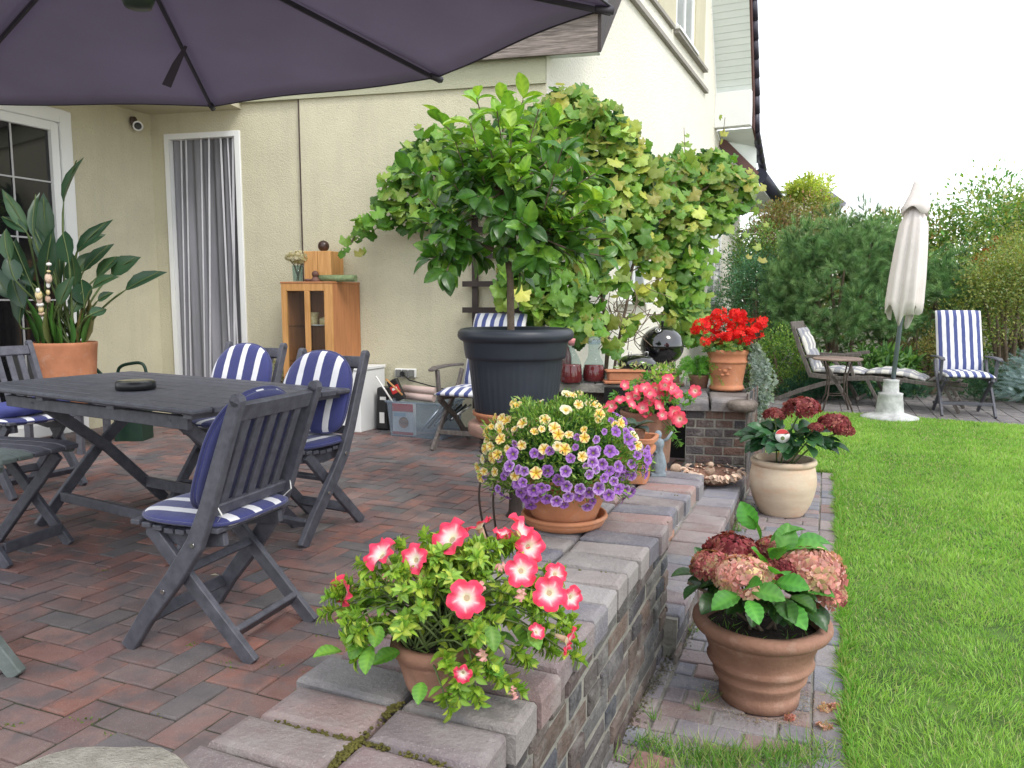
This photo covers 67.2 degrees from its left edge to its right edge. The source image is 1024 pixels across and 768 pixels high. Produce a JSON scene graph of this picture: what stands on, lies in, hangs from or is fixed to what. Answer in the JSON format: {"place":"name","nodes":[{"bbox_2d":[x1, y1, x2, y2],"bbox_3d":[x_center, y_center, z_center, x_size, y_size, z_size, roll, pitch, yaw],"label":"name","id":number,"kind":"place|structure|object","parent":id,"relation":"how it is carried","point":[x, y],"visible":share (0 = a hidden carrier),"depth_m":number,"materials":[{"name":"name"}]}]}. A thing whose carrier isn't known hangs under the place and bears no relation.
{"place":"outdoors","nodes":[
{"label":"outdoors","id":0,"kind":"place"},
{"bbox_2d":[0,426,684,767],"bbox_3d":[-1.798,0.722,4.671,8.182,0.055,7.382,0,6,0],"label":"patio","id":1,"kind":"structure","parent":0,"point":[339,543],"depth_m":3.13,"materials":[{"name":"brick"}]},
{"bbox_2d":[0,635,25,677],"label":"stool","id":2,"kind":"object","parent":1,"relation":"on","point":[11,665],"visible":1,"depth_m":2.46,"materials":[{"name":"grey wood"}]},
{"bbox_2d":[0,436,78,568],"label":"folding stool","id":3,"kind":"object","parent":1,"relation":"on","point":[13,450],"visible":0.94,"depth_m":3.74,"materials":[{"name":"grey wood"}]},
{"bbox_2d":[0,340,87,500],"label":"folding chair","id":4,"kind":"object","parent":1,"relation":"on","point":[57,429],"visible":0.46,"depth_m":5.03,"materials":[{"name":"grey wood"}]},
{"bbox_2d":[0,400,70,424],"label":"chair cushion","id":5,"kind":"object","parent":4,"relation":"on","point":[18,415],"visible":0.48,"depth_m":4.69,"materials":[{"name":"blue fabric"}]},
{"bbox_2d":[24,403,111,454],"bbox_3d":[-3.580,0.347,6.224,0.500,0.365,0.500,0,6,0],"label":"plant stool","id":6,"kind":"object","parent":1,"relation":"on","point":[29,432],"visible":0.15,"depth_m":6.02,"materials":[{"name":"grey wood"}]},
{"bbox_2d":[0,157,166,403],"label":"potted strelitzia","id":7,"kind":"object","parent":6,"relation":"on","point":[60,353],"visible":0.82,"depth_m":5.99,"materials":[{"name":"plant"}]},
{"bbox_2d":[35,287,45,342],"bbox_3d":[-3.619,-0.516,5.928,0.051,0.450,0.224,-3,7,-22],"label":"beaded stake","id":8,"kind":"object","parent":7,"relation":"in","point":[38,297],"visible":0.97,"depth_m":5.85,"materials":[{"name":"wood"}]},
{"bbox_2d":[44,260,51,342],"bbox_3d":[-3.572,-0.618,5.912,0.280,0.654,0.051,6,8,42],"label":"beaded stake","id":9,"kind":"object","parent":7,"relation":"in","point":[48,278],"visible":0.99,"depth_m":5.84,"materials":[{"name":"metal"}]},
{"bbox_2d":[97,361,153,440],"bbox_3d":[-3.364,0.142,6.654,0.477,0.681,0.221,0,6,0],"label":"watering can","id":10,"kind":"object","parent":1,"relation":"on","point":[129,431],"visible":0.39,"depth_m":6.59,"materials":[{"name":"green plastic"}]},
{"bbox_2d":[4,569,327,736],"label":"joint weeds","id":11,"kind":"object","parent":1,"relation":"on","point":[157,713],"visible":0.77,"depth_m":2.23,"materials":[{"name":"green plant"}]},
{"bbox_2d":[0,371,349,550],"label":"dining table","id":12,"kind":"object","parent":1,"relation":"on","point":[190,398],"visible":0.62,"depth_m":3.96,"materials":[{"name":"grey wood"}]},
{"bbox_2d":[115,379,155,390],"bbox_3d":[-1.909,0.003,3.906,0.190,0.048,0.190,0,6,0],"label":"ashtray","id":13,"kind":"object","parent":12,"relation":"on","point":[135,384],"visible":1,"depth_m":3.84,"materials":[{"name":"black ceramic"}]},
{"bbox_2d":[122,380,321,663],"bbox_3d":[-1.026,0.459,2.754,0.539,0.924,0.472,2,7,19],"label":"folding chair","id":14,"kind":"object","parent":1,"relation":"on","point":[195,539],"visible":0.89,"depth_m":2.63,"materials":[{"name":"grey wood"}]},
{"bbox_2d":[142,385,291,527],"bbox_3d":[-1.057,0.260,2.746,0.464,0.525,0.467,2,7,19],"label":"chair cushion","id":15,"kind":"object","parent":14,"relation":"on","point":[180,510],"visible":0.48,"depth_m":2.62,"materials":[{"name":"blue fabric"}]},
{"bbox_2d":[168,341,287,498],"bbox_3d":[-1.738,0.230,4.736,0.486,0.951,0.555,3,7,24],"label":"folding chair","id":16,"kind":"object","parent":1,"relation":"on","point":[279,354],"visible":0.16,"depth_m":4.77,"materials":[{"name":"grey wood"}]},
{"bbox_2d":[192,343,272,427],"bbox_3d":[-1.755,0.029,4.684,0.481,0.540,0.478,3,7,24],"label":"chair cushion","id":17,"kind":"object","parent":16,"relation":"on","point":[247,361],"visible":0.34,"depth_m":4.78,"materials":[{"name":"blue fabric"}]},
{"bbox_2d":[233,348,369,547],"bbox_3d":[-1.098,0.305,4.040,0.486,0.951,0.555,3,7,28],"label":"folding chair","id":18,"kind":"object","parent":1,"relation":"on","point":[314,508],"visible":0.41,"depth_m":3.99,"materials":[{"name":"grey wood"}]},
{"bbox_2d":[283,350,352,450],"bbox_3d":[-1.116,0.105,3.989,0.481,0.540,0.478,3,7,28],"label":"chair cushion","id":19,"kind":"object","parent":18,"relation":"on","point":[327,368],"visible":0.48,"depth_m":4.02,"materials":[{"name":"blue fabric"}]},
{"bbox_2d":[0,0,613,110],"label":"cantilever parasol","id":20,"kind":"object","parent":1,"relation":"on","point":[211,54],"visible":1,"depth_m":2.90,"materials":[{"name":"purple fabric"}]},
{"bbox_2d":[343,364,385,431],"bbox_3d":[-1.599,0.121,7.246,0.723,0.594,0.402,1,6,13],"label":"trash bin","id":21,"kind":"object","parent":1,"relation":"on","point":[367,417],"visible":0.23,"depth_m":7.13,"materials":[{"name":"white plastic"}]},
{"bbox_2d":[280,281,360,377],"bbox_3d":[-1.801,-0.269,7.252,0.614,1.374,0.471,1,6,13],"label":"display cabinet","id":22,"kind":"object","parent":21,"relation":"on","point":[335,304],"visible":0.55,"depth_m":7.16,"materials":[{"name":"brown wood"}]},
{"bbox_2d":[285,250,307,280],"bbox_3d":[-1.985,-1.092,7.120,0.231,0.291,0.185,0,6,0],"label":"flower vase","id":23,"kind":"object","parent":22,"relation":"on","point":[297,258],"visible":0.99,"depth_m":7.08,"materials":[{"name":"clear glass"}]},
{"bbox_2d":[304,251,343,278],"bbox_3d":[-1.757,-1.095,7.200,0.267,0.278,0.270,1,6,13],"label":"wooden block","id":24,"kind":"object","parent":22,"relation":"on","point":[325,262],"depth_m":7.07,"materials":[{"name":"brown wood"}]},
{"bbox_2d":[318,275,357,281],"bbox_3d":[-1.597,-0.965,7.033,0.366,0.062,0.082,1,6,13],"label":"rolled towel","id":25,"kind":"object","parent":22,"relation":"on","point":[345,278],"visible":0.96,"depth_m":7.00,"materials":[{"name":"green fabric"}]},
{"bbox_2d":[376,386,394,429],"bbox_3d":[-1.182,0.223,7.208,0.129,0.400,0.186,2,7,20],"label":"charcoal bag","id":26,"kind":"object","parent":1,"relation":"on","point":[384,420],"visible":0.81,"depth_m":7.13,"materials":[{"name":"black paper"}]},
{"bbox_2d":[428,363,473,450],"bbox_3d":[-0.243,0.021,6.351,0.648,1.015,0.765,3,7,24],"label":"reclining chair","id":27,"kind":"object","parent":1,"relation":"on","point":[453,414],"visible":0.24,"depth_m":6.25,"materials":[{"name":"grey wood"}]},
{"bbox_2d":[434,313,527,396],"bbox_3d":[-0.243,-0.256,6.319,0.490,0.639,0.751,3,7,24],"label":"seat pad","id":28,"kind":"object","parent":27,"relation":"on","point":[464,389],"visible":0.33,"depth_m":6.52,"materials":[{"name":"fabric"}]},
{"bbox_2d":[478,453,502,540],"bbox_3d":[0.049,0.578,3.193,0.372,0.568,0.373,0,6,0],"label":"plant stand","id":29,"kind":"object","parent":1,"relation":"on","point":[493,507],"visible":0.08,"depth_m":3.11,"materials":[{"name":"metal"}]},
{"bbox_2d":[468,418,536,517],"bbox_3d":[0.020,0.471,4.276,0.524,0.540,0.524,0,6,0],"label":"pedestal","id":30,"kind":"object","parent":1,"relation":"on","point":[475,429],"visible":0.19,"depth_m":4.22,"materials":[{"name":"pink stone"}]},
{"bbox_2d":[473,409,536,425],"bbox_3d":[0.020,0.173,4.244,0.476,0.058,0.476,0,6,0],"label":"plant saucer","id":31,"kind":"object","parent":30,"relation":"on","point":[480,416],"visible":0.11,"depth_m":4.09,"materials":[{"name":"ceramic"}]},
{"bbox_2d":[393,72,626,415],"bbox_3d":[-0.033,-0.733,4.125,1.264,1.851,0.867,0,6,0],"label":"potted lemon tree","id":32,"kind":"object","parent":31,"relation":"on","point":[508,361],"visible":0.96,"depth_m":3.96,"materials":[{"name":"green plant"}]},
{"bbox_2d":[639,321,685,368],"bbox_3d":[1.325,-0.050,6.858,0.437,1.023,0.455,0,6,0],"label":"kettle barbecue","id":33,"kind":"object","parent":1,"relation":"on","point":[667,343],"visible":0.84,"depth_m":6.66,"materials":[{"name":"black metal"}]},
{"bbox_3d":[-0.775,0.296,6.892,0.595,0.323,0.424,3,7,23],"label":"plastic bin","id":34,"kind":"object","parent":1,"relation":"on","visible":0},
{"bbox_2d":[387,378,405,401],"bbox_3d":[-1.045,0.055,6.955,0.172,0.220,0.058,2,6,15],"label":"lighter pack","id":35,"kind":"object","parent":34,"relation":"in","point":[396,394],"visible":0.94,"depth_m":6.93,"materials":[{"name":"cardboard"}]},
{"bbox_2d":[392,402,415,435],"bbox_3d":[-0.958,0.313,6.835,0.210,0.283,0.059,3,7,23],"label":"printed box","id":36,"kind":"object","parent":34,"relation":"in","point":[404,418],"visible":1,"depth_m":6.81,"materials":[{"name":"white cardboard"}]},
{"bbox_2d":[404,392,435,401],"bbox_3d":[-0.856,0.116,7.040,0.339,0.080,0.068,3,7,26],"label":"foam roll","id":37,"kind":"object","parent":34,"relation":"on","point":[421,397],"visible":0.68,"depth_m":7.00,"materials":[{"name":"plastic"}]},
{"bbox_2d":[402,385,435,393],"bbox_3d":[-0.842,0.050,7.033,0.346,0.073,0.064,3,7,26],"label":"foam roll","id":38,"kind":"object","parent":37,"relation":"on","point":[419,389],"visible":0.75,"depth_m":7.01,"materials":[{"name":"plastic"}]},
{"bbox_2d":[420,403,471,431],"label":"barbecue tools","id":39,"kind":"object","parent":34,"relation":"in","point":[462,409],"visible":0.72,"depth_m":6.82,"materials":[{"name":"silver metal"}]},
{"bbox_2d":[607,472,848,767],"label":"path","id":40,"kind":"structure","parent":0,"point":[674,708],"depth_m":2.52,"materials":[{"name":"brick"}]},
{"bbox_2d":[629,750,673,767],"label":"loose brick","id":41,"kind":"object","parent":40,"relation":"on","point":[645,758],"visible":0.81,"depth_m":2.19,"materials":[{"name":"brown brick"}]},
{"bbox_2d":[559,375,766,491],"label":"barbecue pier","id":42,"kind":"structure","parent":40,"relation":"on","point":[717,420],"depth_m":5.24,"materials":[{"name":"brick"}]},
{"bbox_2d":[560,338,581,382],"bbox_3d":[0.478,-0.190,6.203,0.188,0.360,0.188,0,6,0],"label":"liqueur bottle","id":43,"kind":"object","parent":42,"relation":"on","point":[571,372],"visible":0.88,"depth_m":6.14,"materials":[{"name":"red glass"}]},
{"bbox_2d":[583,364,604,381],"bbox_3d":[0.669,-0.203,6.276,0.192,0.370,0.192,0,6,0],"label":"liqueur bottle","id":44,"kind":"object","parent":42,"relation":"on","point":[593,372],"visible":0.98,"depth_m":6.22,"materials":[{"name":"red glass"}]},
{"bbox_2d":[602,359,650,383],"bbox_3d":[0.925,-0.103,6.185,0.381,0.193,0.168,0,6,0],"label":"plant trough","id":45,"kind":"object","parent":42,"relation":"on","point":[617,376],"visible":0.96,"depth_m":6.13,"materials":[{"name":"ceramic"}]},
{"bbox_2d":[617,352,656,374],"bbox_3d":[1.060,-0.161,6.521,0.344,0.232,0.344,0,6,0],"label":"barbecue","id":46,"kind":"object","parent":45,"relation":"in","point":[628,359],"visible":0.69,"depth_m":6.40,"materials":[{"name":"metal"}]},
{"bbox_2d":[649,363,677,381],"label":"succulent plant","id":47,"kind":"object","parent":42,"relation":"on","point":[664,366],"visible":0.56,"depth_m":5.44,"materials":[{"name":"green plant"}]},
{"bbox_2d":[644,360,688,385],"bbox_3d":[1.238,-0.091,6.044,0.380,0.200,0.186,0,6,0],"label":"plant trough","id":48,"kind":"object","parent":42,"relation":"on","point":[677,381],"visible":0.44,"depth_m":5.99,"materials":[{"name":"plant"}]},
{"bbox_2d":[673,354,723,388],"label":"asparagus fern","id":49,"kind":"object","parent":42,"relation":"on","point":[698,368],"visible":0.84,"depth_m":5.78,"materials":[{"name":"green plant"}]},
{"bbox_2d":[690,306,778,422],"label":"potted geranium","id":50,"kind":"object","parent":42,"relation":"on","point":[730,350],"visible":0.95,"depth_m":5.63,"materials":[{"name":"plant"}]},
{"bbox_2d":[611,519,739,765],"bbox_3d":[0.866,0.948,3.467,0.158,0.028,3.308,3,7,24],"label":"wall foot debris","id":51,"kind":"object","parent":40,"relation":"on","point":[653,677],"depth_m":2.69,"materials":[{"name":"grey gravel"}]},
{"bbox_2d":[662,462,747,663],"bbox_3d":[1.060,0.781,4.535,0.477,0.207,3.545,3,7,22],"label":"brick step","id":52,"kind":"object","parent":40,"relation":"on","point":[712,511],"visible":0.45,"depth_m":3.76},
{"bbox_2d":[666,464,673,541],"bbox_3d":[0.665,0.587,3.866,0.300,0.398,0.300,0,6,0],"label":"upturned pot","id":53,"kind":"object","parent":52,"relation":"on","point":[671,537],"visible":0.06,"depth_m":3.81,"materials":[{"name":"ceramic"}]},
{"bbox_2d":[602,369,701,463],"bbox_3d":[0.677,0.160,3.807,0.515,0.456,0.381,0,6,0],"label":"potted petunia","id":54,"kind":"object","parent":53,"relation":"on","point":[653,400],"visible":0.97,"depth_m":3.68,"materials":[{"name":"plant"}]},
{"bbox_2d":[680,462,746,485],"bbox_3d":[1.294,0.566,4.946,0.422,0.138,0.412,0,6,0],"label":"bowl","id":55,"kind":"object","parent":52,"relation":"on","point":[715,475],"visible":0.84,"depth_m":4.93,"materials":[{"name":"beige stone"}]},
{"bbox_2d":[614,502,852,767],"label":"grass tufts","id":56,"kind":"object","parent":40,"relation":"on","point":[751,753],"visible":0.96,"depth_m":2.23,"materials":[{"name":"green plant"}]},
{"bbox_2d":[696,674,822,730],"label":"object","id":57,"kind":"object","parent":40,"relation":"on","point":[758,717],"visible":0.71,"depth_m":2.49,"materials":[{"name":"brown soil"}]},
{"bbox_2d":[671,501,848,715],"bbox_3d":[0.812,0.726,2.532,0.559,0.650,0.462,-2,7,-22],"label":"potted hydrangea","id":58,"kind":"object","parent":40,"relation":"on","point":[767,639],"visible":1,"depth_m":2.43,"materials":[{"name":"ceramic"}]},
{"bbox_2d":[734,396,855,517],"bbox_3d":[1.732,0.441,4.758,0.690,0.736,0.515,0,6,0],"label":"potted hydrangea","id":59,"kind":"object","parent":40,"relation":"on","point":[783,483],"visible":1,"depth_m":4.65,"materials":[{"name":"beige ceramic"}]},
{"bbox_2d":[709,310,1023,473],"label":"ground","id":60,"kind":"structure","parent":0,"point":[782,360],"depth_m":20.59,"materials":[{"name":"green plant"}]},
{"bbox_2d":[15,746,189,767],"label":"stone pillar","id":61,"kind":"structure","parent":60,"relation":"on","point":[118,757],"depth_m":1.31,"materials":[{"name":"grey stone"}]},
{"bbox_2d":[0,0,786,437],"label":"house","id":62,"kind":"structure","parent":60,"relation":"on","point":[220,212],"depth_m":7.48,"materials":[{"name":"paint"}]},
{"bbox_2d":[0,105,88,437],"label":"terrace door","id":63,"kind":"structure","parent":62,"relation":"in","point":[36,147],"depth_m":6.66,"materials":[{"name":"white plastic"}]},
{"bbox_2d":[163,130,247,414],"bbox_3d":[-3.015,-1.079,7.890,0.840,2.849,0.370,1,6,13],"label":"curtained door","id":64,"kind":"structure","parent":62,"relation":"in","point":[203,172],"depth_m":7.74,"materials":[{"name":"white fabric"}]},
{"bbox_2d":[462,205,526,408],"bbox_3d":[-0.103,-0.834,6.989,0.718,2.148,0.050,1,6,13],"label":"trellis","id":65,"kind":"object","parent":62,"relation":"attached to","point":[475,285],"visible":0.12,"depth_m":7.02,"materials":[{"name":"brown wood"}]},
{"bbox_2d":[338,82,768,375],"bbox_3d":[0.523,-1.302,6.812,4.050,2.547,1.277,-1,6,-12],"label":"grapevine","id":66,"kind":"object","parent":62,"relation":"attached to","point":[676,210],"visible":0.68,"depth_m":6.65,"materials":[{"name":"green plant"}]},
{"bbox_2d":[618,243,652,303],"bbox_3d":[1.503,-1.380,9.514,0.175,0.780,1.321,3,7,24],"label":"window","id":67,"kind":"structure","parent":62,"relation":"in","point":[640,280],"depth_m":9.52,"materials":[{"name":"white plastic"}]},
{"bbox_2d":[673,0,698,55],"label":"window","id":68,"kind":"structure","parent":62,"relation":"in","point":[684,8],"depth_m":11.41,"materials":[{"name":"white plastic"}]},
{"bbox_2d":[706,234,724,304],"bbox_3d":[3.788,-2.268,14.426,0.175,1.556,1.549,3,7,24],"label":"window","id":69,"kind":"structure","parent":62,"relation":"in","point":[718,248],"depth_m":14.66,"materials":[{"name":"white plastic"}]},
{"bbox_2d":[182,470,703,767],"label":"garden wall","id":70,"kind":"structure","parent":60,"relation":"on","point":[333,712],"depth_m":1.70,"materials":[{"name":"brick"}]},
{"bbox_2d":[313,513,588,722],"bbox_3d":[-0.119,0.450,1.576,0.542,0.361,0.470,0,6,0],"label":"potted petunia","id":71,"kind":"object","parent":70,"relation":"on","point":[440,630],"visible":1,"depth_m":1.50,"materials":[{"name":"plant"}]},
{"bbox_2d":[521,507,607,533],"bbox_3d":[0.188,0.480,2.768,0.312,0.044,0.312,0,6,0],"label":"plant saucer","id":72,"kind":"object","parent":70,"relation":"on","point":[571,528],"visible":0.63,"depth_m":2.64,"materials":[{"name":"ceramic"}]},
{"bbox_2d":[472,387,656,522],"bbox_3d":[0.187,0.251,2.733,0.668,0.476,0.611,0,6,0],"label":"potted calibrachoa","id":73,"kind":"object","parent":72,"relation":"on","point":[556,476],"visible":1,"depth_m":2.58,"materials":[{"name":"plant"}]},
{"bbox_2d":[615,418,658,483],"bbox_3d":[0.545,0.294,3.412,0.191,0.274,0.191,2,7,20],"label":"square planter","id":74,"kind":"object","parent":70,"relation":"on","point":[646,438],"visible":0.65,"depth_m":3.37,"materials":[{"name":"ceramic"}]},
{"bbox_2d":[650,430,672,476],"bbox_3d":[0.677,0.315,3.515,0.107,0.210,0.076,0,6,0],"label":"garden statue","id":75,"kind":"object","parent":70,"relation":"on","point":[660,461],"visible":0.68,"depth_m":3.49,"materials":[{"name":"grey stone"}]},
{"bbox_2d":[716,214,818,344],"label":"hazel shrub","id":76,"kind":"object","parent":60,"relation":"on","point":[750,245],"visible":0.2,"depth_m":13.33,"materials":[{"name":"green plant"}]},
{"bbox_2d":[734,186,863,369],"bbox_3d":[5.218,-1.859,14.005,2.314,3.328,2.258,-5,8,-38],"label":"russet shrub","id":77,"kind":"object","parent":60,"relation":"on","point":[785,220],"visible":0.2,"depth_m":13.73,"materials":[{"name":"green plant"}]},
{"bbox_2d":[779,170,841,313],"bbox_3d":[6.078,-2.375,15.823,1.194,3.951,1.321,0,6,0],"label":"yellow tree","id":78,"kind":"object","parent":60,"relation":"on","point":[804,183],"visible":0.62,"depth_m":15.45,"materials":[{"name":"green plant"}]},
{"bbox_2d":[771,363,936,399],"bbox_3d":[4.640,-0.013,10.490,2.193,0.538,1.011,0,6,0],"label":"juniper","id":79,"kind":"object","parent":60,"relation":"on","point":[905,388],"visible":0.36,"depth_m":10.39,"materials":[{"name":"green plant"}]},
{"bbox_2d":[807,339,931,397],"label":"rhododendron","id":80,"kind":"object","parent":60,"relation":"on","point":[879,355],"visible":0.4,"depth_m":10.63,"materials":[{"name":"green plant"}]},
{"bbox_2d":[731,237,1021,360],"bbox_3d":[13.255,-1.948,17.639,21.802,3.028,2.823,0,6,0],"label":"hedge thicket","id":81,"kind":"object","parent":60,"relation":"on","point":[843,336],"visible":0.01,"depth_m":17.28,"materials":[{"name":"green plant"}]},
{"bbox_2d":[743,344,1023,395],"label":"ground cover","id":82,"kind":"object","parent":60,"relation":"on","point":[748,373],"visible":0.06,"depth_m":11.39,"materials":[{"name":"green plant"}]},
{"bbox_2d":[822,205,962,350],"bbox_3d":[7.152,-1.766,14.307,2.835,3.098,2.115,0,6,0],"label":"rowan tree","id":83,"kind":"object","parent":60,"relation":"on","point":[890,212],"visible":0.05,"depth_m":14.04,"materials":[{"name":"green plant"}]},
{"bbox_2d":[923,157,1023,359],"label":"rowan tree","id":84,"kind":"object","parent":60,"relation":"on","point":[974,225],"visible":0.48,"depth_m":13.72,"materials":[{"name":"green plant"}]},
{"bbox_2d":[953,212,1023,353],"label":"spirea shrub","id":85,"kind":"object","parent":60,"relation":"on","point":[995,251],"visible":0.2,"depth_m":12.06,"materials":[{"name":"green plant"}]},
{"bbox_2d":[712,0,1023,308],"label":"sky","id":86,"kind":"structure","parent":0,"point":[882,97],"materials":[{"name":"white"}]},
{"bbox_2d":[743,382,1018,421],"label":"terrace","id":87,"kind":"structure","parent":0,"point":[942,392],"depth_m":10.98,"materials":[{"name":"grey stone"}]},
{"bbox_2d":[707,245,813,377],"bbox_3d":[3.918,-1.142,12.328,1.652,2.275,1.874,0,6,0],"label":"dark shrub","id":88,"kind":"object","parent":87,"relation":"on","point":[740,287],"visible":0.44,"depth_m":12.25,"materials":[{"name":"green plant"}]},
{"bbox_2d":[746,321,818,396],"bbox_3d":[3.844,-0.374,10.951,1.111,1.058,1.143,0,6,0],"label":"yellow euonymus","id":89,"kind":"object","parent":87,"relation":"on","point":[779,374],"visible":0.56,"depth_m":10.81,"materials":[{"name":"green plant"}]},
{"bbox_2d":[752,190,929,364],"bbox_3d":[4.909,-1.391,11.595,2.541,2.940,2.364,2,7,21],"label":"pine bush","id":90,"kind":"object","parent":87,"relation":"on","point":[860,257],"visible":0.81,"depth_m":11.12,"materials":[{"name":"green plant"}]},
{"bbox_2d":[767,394,1023,424],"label":"terrace pavers","id":91,"kind":"object","parent":87,"relation":"on","point":[1010,412],"visible":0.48,"depth_m":9.50,"materials":[{"name":"stone"}]},
{"bbox_2d":[813,356,862,411],"bbox_3d":[3.880,0.008,9.205,0.560,0.644,0.560,0,6,0],"label":"bistro table","id":92,"kind":"object","parent":91,"relation":"on","point":[838,359],"visible":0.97,"depth_m":9.12,"materials":[{"name":"wood"}]},
{"bbox_2d":[774,321,967,413],"bbox_3d":[4.545,-0.252,9.823,2.183,1.070,0.580,4,8,35],"label":"deck lounger","id":93,"kind":"object","parent":91,"relation":"on","point":[836,379],"visible":0.66,"depth_m":9.82,"materials":[{"name":"grey wood"}]},
{"bbox_2d":[797,327,929,380],"bbox_3d":[4.479,-0.403,9.854,1.520,0.613,0.460,4,8,35],"label":"lounger pad","id":94,"kind":"object","parent":93,"relation":"on","point":[808,341],"visible":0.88,"depth_m":9.89,"materials":[{"name":"white fabric"}]},
{"bbox_2d":[860,181,929,421],"bbox_3d":[4.254,-0.909,8.505,0.637,2.611,0.600,0,6,0],"label":"closed parasol","id":95,"kind":"object","parent":91,"relation":"on","point":[905,292],"visible":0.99,"depth_m":8.41,"materials":[{"name":"beige fabric"}]},
{"bbox_2d":[930,355,1003,418],"bbox_3d":[5.306,-0.210,9.066,0.648,1.127,0.810,2,6,17],"label":"reclining chair","id":96,"kind":"object","parent":91,"relation":"on","point":[981,403],"visible":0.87,"depth_m":8.87,"materials":[{"name":"grey wood"}]},
{"bbox_2d":[935,310,995,377],"bbox_3d":[5.306,-0.486,9.034,0.490,0.750,0.796,2,6,17],"label":"seat pad","id":97,"kind":"object","parent":96,"relation":"on","point":[959,347],"visible":0.97,"depth_m":9.21,"materials":[{"name":"fabric"}]},
{"bbox_2d":[984,348,1023,401],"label":"blue spruce","id":98,"kind":"object","parent":91,"relation":"on","point":[1014,381],"visible":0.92,"depth_m":9.43,"materials":[{"name":"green plant"}]},
{"bbox_2d":[889,319,961,394],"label":"barberry shrub","id":99,"kind":"object","parent":87,"relation":"on","point":[931,336],"visible":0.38,"depth_m":10.87,"materials":[{"name":"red plant"}]},
{"bbox_2d":[871,239,989,385],"bbox_3d":[6.240,-1.049,11.525,1.624,2.260,1.656,4,7,33],"label":"pine bush","id":100,"kind":"object","parent":87,"relation":"on","point":[941,279],"visible":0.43,"depth_m":11.25,"materials":[{"name":"green plant"}]},
{"bbox_2d":[933,230,1023,391],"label":"spirea shrub","id":101,"kind":"object","parent":87,"relation":"on","point":[1011,273],"visible":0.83,"depth_m":10.79,"materials":[{"name":"green plant"}]},
{"bbox_2d":[951,355,1023,402],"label":"juniper","id":102,"kind":"object","parent":87,"relation":"on","point":[977,383],"visible":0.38,"depth_m":10.12,"materials":[{"name":"green plant"}]},
{"bbox_2d":[765,415,1023,767],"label":"lawn","id":103,"kind":"structure","parent":0,"point":[997,633],"depth_m":2.94,"materials":[{"name":"green plant"}]},
{"bbox_2d":[816,467,872,767],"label":"edge grass","id":104,"kind":"structure","parent":103,"relation":"on","point":[841,670],"depth_m":2.88,"materials":[{"name":"green plant"}]},
{"bbox_2d":[765,410,1023,467],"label":"distant lawn grass","id":105,"kind":"structure","parent":0,"point":[956,453],"depth_m":7.07,"materials":[{"name":"green plant"}]},
{"bbox_2d":[815,463,1023,568],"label":"lawn grass","id":106,"kind":"structure","parent":0,"point":[1015,484],"depth_m":4.76,"materials":[{"name":"green plant"}]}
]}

